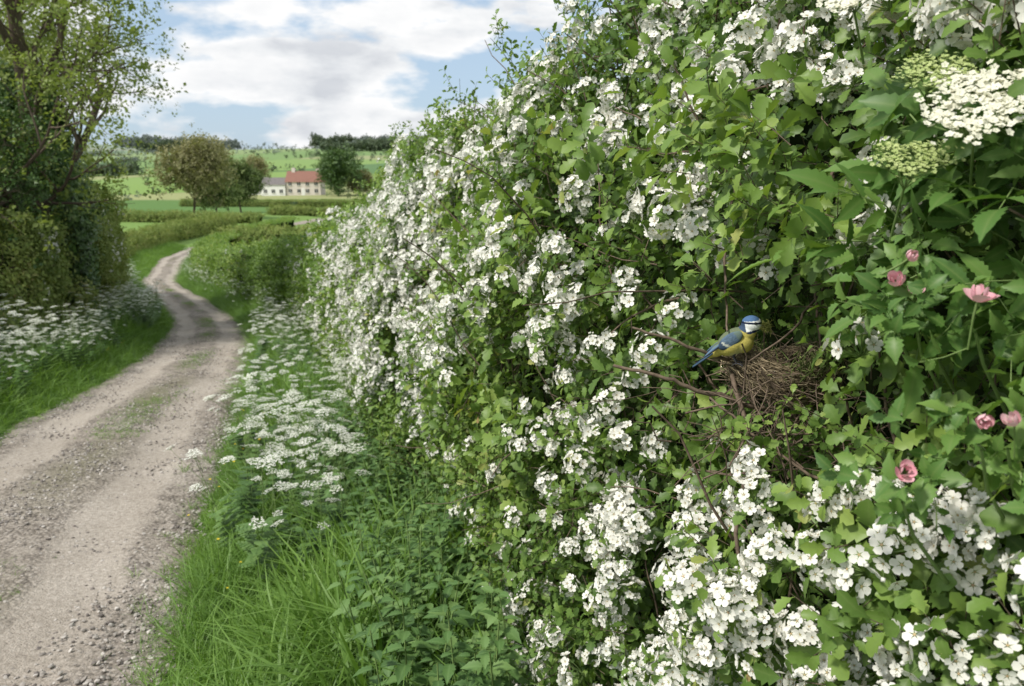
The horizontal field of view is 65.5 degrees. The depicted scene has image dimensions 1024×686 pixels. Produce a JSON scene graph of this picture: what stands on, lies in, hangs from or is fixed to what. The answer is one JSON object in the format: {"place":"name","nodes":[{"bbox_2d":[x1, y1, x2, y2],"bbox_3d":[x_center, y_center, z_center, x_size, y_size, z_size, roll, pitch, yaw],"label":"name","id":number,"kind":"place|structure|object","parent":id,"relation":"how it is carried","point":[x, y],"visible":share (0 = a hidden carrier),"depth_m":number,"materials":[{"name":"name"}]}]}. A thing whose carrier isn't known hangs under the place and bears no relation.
{"place":"outdoors","nodes":[
{"label":"outdoors","id":0,"kind":"place"},
{"bbox_2d":[0,144,650,685],"bbox_3d":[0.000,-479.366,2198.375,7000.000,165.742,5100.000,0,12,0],"label":"ground","id":1,"kind":"structure","parent":0,"point":[170,202],"depth_m":258.71,"materials":[{"name":"green plant"}]},
{"bbox_2d":[0,80,99,308],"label":"holly tree","id":2,"kind":"object","parent":1,"relation":"on","point":[17,196],"visible":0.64,"depth_m":14.03,"materials":[{"name":"green plant"}]},
{"bbox_2d":[0,2,119,240],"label":"hedgerow tree","id":3,"kind":"object","parent":1,"relation":"on","point":[86,154],"visible":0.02,"depth_m":19.51,"materials":[{"name":"green plant"}]},
{"bbox_2d":[0,0,187,317],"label":"ivy clad tree","id":4,"kind":"object","parent":1,"relation":"on","point":[55,73],"visible":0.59,"depth_m":14.46,"materials":[{"name":"green plant"}]},
{"bbox_2d":[0,177,239,345],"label":"mixed hedge","id":5,"kind":"object","parent":1,"relation":"on","point":[116,245],"visible":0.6,"depth_m":15.41,"materials":[{"name":"green plant"}]},
{"bbox_2d":[10,341,267,621],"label":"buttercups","id":6,"kind":"object","parent":1,"relation":"on","point":[259,439],"visible":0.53,"depth_m":5.06,"materials":[{"name":"plant"}]},
{"bbox_2d":[0,218,323,685],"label":"gravel lane","id":7,"kind":"structure","parent":1,"relation":"on","point":[44,587],"depth_m":5.70,"materials":[{"name":"beige gravel"}]},
{"bbox_2d":[0,248,376,598],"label":"cow parsley","id":8,"kind":"object","parent":1,"relation":"on","point":[242,497],"visible":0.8,"depth_m":5.91,"materials":[{"name":"white plant"}]},
{"bbox_2d":[113,207,265,222],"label":"field hedge","id":9,"kind":"object","parent":1,"relation":"on","point":[143,216],"visible":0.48,"depth_m":87.00,"materials":[{"name":"green plant"}]},
{"bbox_2d":[141,123,239,213],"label":"oak tree","id":10,"kind":"object","parent":1,"relation":"on","point":[196,162],"visible":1,"depth_m":90.69,"materials":[{"name":"green plant"}]},
{"bbox_2d":[186,172,244,212],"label":"ash tree","id":11,"kind":"object","parent":1,"relation":"on","point":[227,198],"visible":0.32,"depth_m":109.39,"materials":[{"name":"green plant"}]},
{"bbox_2d":[210,145,235,162],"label":"oak tree","id":12,"kind":"object","parent":1,"relation":"on","point":[227,155],"depth_m":321.62,"materials":[{"name":"green plant"}]},
{"bbox_2d":[223,157,271,212],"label":"ash tree","id":13,"kind":"object","parent":1,"relation":"on","point":[250,179],"visible":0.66,"depth_m":124.57,"materials":[{"name":"green plant"}]},
{"bbox_2d":[243,153,272,178],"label":"oak tree","id":14,"kind":"object","parent":1,"relation":"on","point":[259,163],"visible":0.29,"depth_m":253.74,"materials":[{"name":"green plant"}]},
{"bbox_2d":[80,132,442,175],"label":"distant woodland","id":15,"kind":"object","parent":1,"relation":"on","point":[321,142],"visible":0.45,"depth_m":626.16,"materials":[{"name":"green plant"}]},
{"bbox_2d":[206,222,327,250],"bbox_3d":[-10.778,-6.497,48.733,18.842,2.989,3.605,4,13,19],"label":"field hedge","id":16,"kind":"object","parent":1,"relation":"on","point":[278,230],"visible":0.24,"depth_m":49.95,"materials":[{"name":"green plant"}]},
{"bbox_2d":[178,198,361,206],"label":"field hedge","id":17,"kind":"object","parent":1,"relation":"on","point":[266,203],"visible":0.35,"depth_m":163.26,"materials":[{"name":"green plant"}]},
{"bbox_2d":[114,133,429,149],"bbox_3d":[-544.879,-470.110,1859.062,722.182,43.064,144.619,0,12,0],"label":"ridge woodland","id":18,"kind":"object","parent":1,"relation":"on","point":[150,139],"visible":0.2,"depth_m":1828.84,"materials":[{"name":"green plant"}]},
{"bbox_2d":[262,185,285,195],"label":"white wing walls","id":19,"kind":"structure","parent":1,"relation":"on","point":[276,188],"depth_m":241.91,"materials":[{"name":"white paint"}]},
{"bbox_2d":[262,177,285,184],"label":"white wing roof","id":20,"kind":"structure","parent":19,"relation":"on","point":[276,180],"depth_m":242.42,"materials":[{"name":"grey tile"}]},
{"bbox_2d":[265,204,342,216],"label":"field hedge","id":21,"kind":"object","parent":1,"relation":"on","point":[277,209],"visible":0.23,"depth_m":107.64,"materials":[{"name":"green plant"}]},
{"bbox_2d":[286,182,325,194],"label":"wing walls","id":22,"kind":"structure","parent":1,"relation":"on","point":[311,187],"depth_m":242.27,"materials":[{"name":"white paint"}]},
{"bbox_2d":[285,171,325,181],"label":"wing roof","id":23,"kind":"structure","parent":22,"relation":"on","point":[302,176],"depth_m":243.00,"materials":[{"name":"red tile"}]},
{"bbox_2d":[0,296,637,685],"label":"nettle patch","id":24,"kind":"object","parent":1,"relation":"on","point":[495,662],"visible":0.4,"depth_m":3.07,"materials":[{"name":"green plant"}]},
{"bbox_2d":[0,240,643,685],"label":"verge grass","id":25,"kind":"structure","parent":1,"relation":"on","point":[290,632],"depth_m":4.06,"materials":[{"name":"green plant"}]},
{"bbox_2d":[310,143,367,196],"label":"dark oak tree","id":26,"kind":"object","parent":1,"relation":"on","point":[337,167],"visible":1,"depth_m":229.49,"materials":[{"name":"green plant"}]},
{"bbox_2d":[77,144,608,206],"bbox_3d":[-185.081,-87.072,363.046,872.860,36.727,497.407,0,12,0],"label":"distant hedgerows","id":27,"kind":"object","parent":1,"relation":"on","point":[274,167],"visible":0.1,"depth_m":418.72,"materials":[{"name":"green plant"}]},
{"bbox_2d":[344,169,374,192],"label":"orchard tree","id":28,"kind":"object","parent":1,"relation":"on","point":[368,177],"visible":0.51,"depth_m":239.21,"materials":[{"name":"green plant"}]},
{"bbox_2d":[80,138,652,162],"bbox_3d":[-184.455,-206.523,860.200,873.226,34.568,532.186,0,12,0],"label":"hillside hedgerows","id":29,"kind":"object","parent":1,"relation":"on","point":[153,151],"visible":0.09,"depth_m":713.97,"materials":[{"name":"green plant"}]},
{"bbox_2d":[187,0,1023,685],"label":"hawthorn hedge","id":30,"kind":"object","parent":1,"relation":"on","point":[525,306],"visible":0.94,"depth_m":1.74,"materials":[{"name":"green plant"}]},
{"bbox_2d":[697,314,865,434],"bbox_3d":[0.456,0.052,1.361,0.279,0.193,0.236,0,12,0],"label":"nest","id":31,"kind":"object","parent":30,"relation":"on","point":[773,363],"visible":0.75,"depth_m":1.31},
{"bbox_2d":[692,315,772,367],"bbox_3d":[0.364,-0.001,1.314,0.127,0.093,0.046,3,12,15],"label":"blue tit","id":32,"kind":"object","parent":31,"relation":"on","point":[730,342],"visible":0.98,"depth_m":1.29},
{"bbox_2d":[725,0,1023,422],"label":"elder shrub","id":33,"kind":"object","parent":30,"relation":"on","point":[973,128],"visible":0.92,"depth_m":0.90,"materials":[{"name":"green plant"}]},
{"bbox_2d":[814,216,1023,650],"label":"dog rose","id":34,"kind":"object","parent":30,"relation":"on","point":[896,324],"visible":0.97,"depth_m":0.81,"materials":[{"name":"green plant"}]},
{"bbox_2d":[0,0,962,149],"label":"sky","id":35,"kind":"structure","parent":0,"point":[255,73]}
]}

